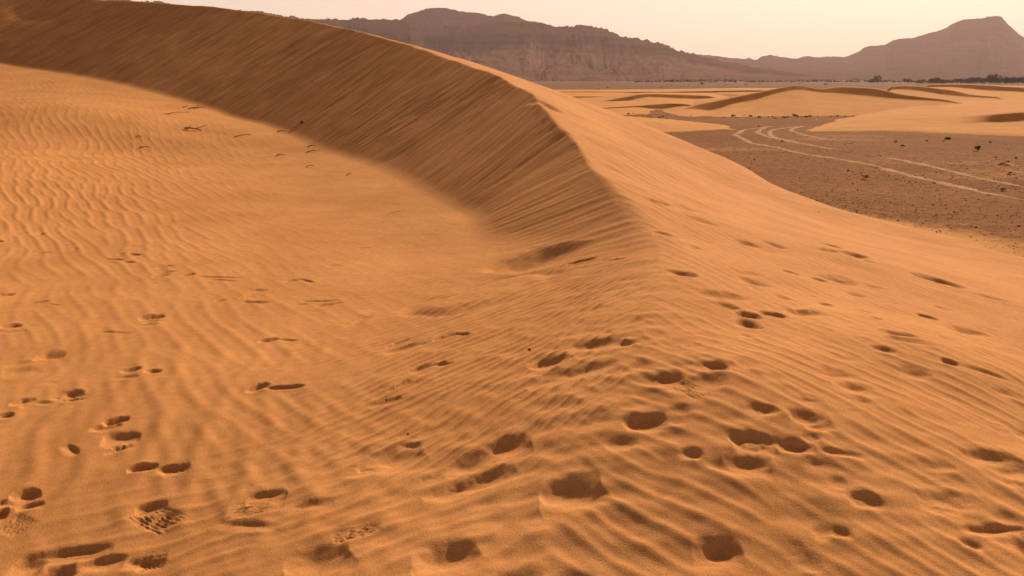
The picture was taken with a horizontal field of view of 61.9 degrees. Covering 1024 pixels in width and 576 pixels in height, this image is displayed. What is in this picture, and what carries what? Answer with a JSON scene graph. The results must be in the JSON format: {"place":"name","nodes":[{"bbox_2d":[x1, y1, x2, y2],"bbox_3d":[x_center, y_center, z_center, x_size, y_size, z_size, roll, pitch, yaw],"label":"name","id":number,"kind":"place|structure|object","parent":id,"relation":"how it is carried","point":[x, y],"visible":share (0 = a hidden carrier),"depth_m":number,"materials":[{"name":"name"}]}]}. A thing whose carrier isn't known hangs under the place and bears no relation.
{"place":"outdoors","nodes":[
{"label":"outdoors","id":0,"kind":"place"},
{"bbox_2d":[115,0,810,80],"bbox_3d":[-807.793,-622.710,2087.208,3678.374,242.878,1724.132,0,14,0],"label":"mountain range","id":1,"kind":"structure","parent":0,"point":[529,51],"depth_m":2265.11,"materials":[{"name":"brown stone"}]},
{"bbox_2d":[401,8,553,26],"bbox_3d":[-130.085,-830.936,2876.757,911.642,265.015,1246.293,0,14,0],"label":"mesa","id":2,"kind":"structure","parent":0,"point":[439,17],"depth_m":3104.43,"materials":[{"name":"brown stone"}]},
{"bbox_2d":[0,0,1023,575],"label":"sand dune","id":3,"kind":"structure","parent":0,"point":[220,344],"depth_m":7.19,"materials":[{"name":"orange sand"}]},
{"bbox_2d":[184,125,205,129],"bbox_3d":[-9.773,-4.965,26.369,0.522,0.172,0.652,0,14,0],"label":"twig","id":4,"kind":"object","parent":3,"relation":"on","point":[190,127],"visible":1,"depth_m":26.10,"materials":[{"name":"brown wood"}]},
{"bbox_2d":[131,0,1023,59],"label":"sky","id":5,"kind":"structure","parent":0,"point":[742,29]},
{"bbox_2d":[562,92,631,97],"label":"sand dune","id":6,"kind":"structure","parent":0,"point":[587,94],"depth_m":209.07,"materials":[{"name":"orange sand"}]},
{"bbox_2d":[588,100,705,115],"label":"sand dune","id":7,"kind":"structure","parent":0,"point":[674,107],"depth_m":113.92,"materials":[{"name":"orange sand"}]},
{"bbox_2d":[580,93,728,101],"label":"sand dune","id":8,"kind":"structure","parent":0,"point":[658,96],"depth_m":151.10,"materials":[{"name":"orange sand"}]},
{"bbox_2d":[556,88,775,95],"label":"sand dune","id":9,"kind":"structure","parent":0,"point":[733,91],"depth_m":261.10,"materials":[{"name":"orange sand"}]},
{"bbox_2d":[626,116,735,131],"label":"sand dune","id":10,"kind":"structure","parent":0,"point":[666,125],"depth_m":71.71,"materials":[{"name":"orange sand"}]},
{"bbox_2d":[530,80,1023,256],"bbox_3d":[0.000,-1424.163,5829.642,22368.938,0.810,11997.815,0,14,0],"label":"desert plain","id":11,"kind":"structure","parent":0,"point":[954,150],"depth_m":41.24,"materials":[{"name":"soil"}]},
{"bbox_2d":[634,79,915,81],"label":"scrub line","id":12,"kind":"object","parent":11,"relation":"on","point":[815,80],"visible":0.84,"depth_m":1071.87,"materials":[{"name":"green plant"}]},
{"bbox_2d":[767,126,817,146],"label":"vehicle track","id":13,"kind":"structure","parent":11,"relation":"on","point":[769,132],"depth_m":63.77,"materials":[{"name":"beige sand"}]},
{"bbox_2d":[755,126,850,152],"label":"vehicle track","id":14,"kind":"structure","parent":11,"relation":"on","point":[758,131],"depth_m":57.08,"materials":[{"name":"beige sand"}]},
{"bbox_2d":[789,126,852,143],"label":"vehicle track","id":15,"kind":"structure","parent":11,"relation":"on","point":[792,129],"depth_m":62.64,"materials":[{"name":"beige sand"}]},
{"bbox_2d":[873,75,881,82],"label":"tree","id":16,"kind":"object","parent":11,"relation":"on","point":[877,78],"visible":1,"depth_m":822.48,"materials":[{"name":"green plant"}]},
{"bbox_2d":[733,126,1023,200],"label":"vehicle track","id":17,"kind":"structure","parent":11,"relation":"on","point":[894,171],"depth_m":38.24,"materials":[{"name":"beige sand"}]},
{"bbox_2d":[866,155,1023,187],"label":"vehicle track","id":18,"kind":"structure","parent":11,"relation":"on","point":[955,172],"depth_m":37.53,"materials":[{"name":"beige sand"}]},
{"bbox_2d":[948,79,963,83],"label":"tree","id":19,"kind":"object","parent":11,"relation":"on","point":[954,80],"visible":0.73,"depth_m":702.83,"materials":[{"name":"green plant"}]},
{"bbox_2d":[959,77,978,82],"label":"tree","id":20,"kind":"object","parent":11,"relation":"on","point":[972,79],"visible":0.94,"depth_m":671.66,"materials":[{"name":"green plant"}]},
{"bbox_2d":[975,78,993,83],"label":"tree","id":21,"kind":"object","parent":11,"relation":"on","point":[981,80],"visible":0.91,"depth_m":682.96,"materials":[{"name":"green plant"}]},
{"bbox_2d":[986,73,1001,83],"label":"tree","id":22,"kind":"object","parent":11,"relation":"on","point":[995,77],"visible":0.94,"depth_m":705.83,"materials":[{"name":"green plant"}]},
{"bbox_2d":[995,161,1013,165],"bbox_3d":[23.370,-5.876,40.403,0.867,0.216,1.299,0,14,0],"label":"sand mound","id":23,"kind":"object","parent":11,"relation":"on","point":[1004,163],"visible":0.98,"depth_m":40.22,"materials":[{"name":"orange sand"}]},
{"bbox_2d":[1001,78,1009,83],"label":"tree","id":24,"kind":"object","parent":11,"relation":"on","point":[1005,80],"visible":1,"depth_m":663.00,"materials":[{"name":"green plant"}]},
{"bbox_2d":[1001,76,1019,83],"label":"tree","id":25,"kind":"object","parent":11,"relation":"on","point":[1011,79],"visible":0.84,"depth_m":669.59,"materials":[{"name":"green plant"}]},
{"bbox_2d":[681,86,961,116],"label":"sand dune","id":26,"kind":"structure","parent":0,"point":[807,101],"depth_m":107.61,"materials":[{"name":"orange sand"}]},
{"bbox_2d":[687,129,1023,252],"bbox_3d":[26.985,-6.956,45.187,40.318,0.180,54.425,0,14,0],"label":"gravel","id":27,"kind":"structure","parent":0,"point":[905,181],"depth_m":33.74,"materials":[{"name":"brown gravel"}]},
{"bbox_2d":[696,16,1023,79],"bbox_3d":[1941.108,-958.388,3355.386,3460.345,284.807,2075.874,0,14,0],"label":"mountain peak","id":28,"kind":"structure","parent":0,"point":[982,48],"depth_m":3369.67,"materials":[{"name":"brown stone"}]},
{"bbox_2d":[806,99,1023,135],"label":"sand dune","id":29,"kind":"structure","parent":0,"point":[1005,117],"depth_m":73.22,"materials":[{"name":"orange sand"}]},
{"bbox_2d":[887,86,1005,100],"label":"sand dune","id":30,"kind":"structure","parent":0,"point":[949,94],"depth_m":147.91,"materials":[{"name":"orange sand"}]},
{"bbox_2d":[924,84,1023,99],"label":"sand dune","id":31,"kind":"structure","parent":0,"point":[1012,92],"depth_m":200.59,"materials":[{"name":"orange sand"}]}
]}

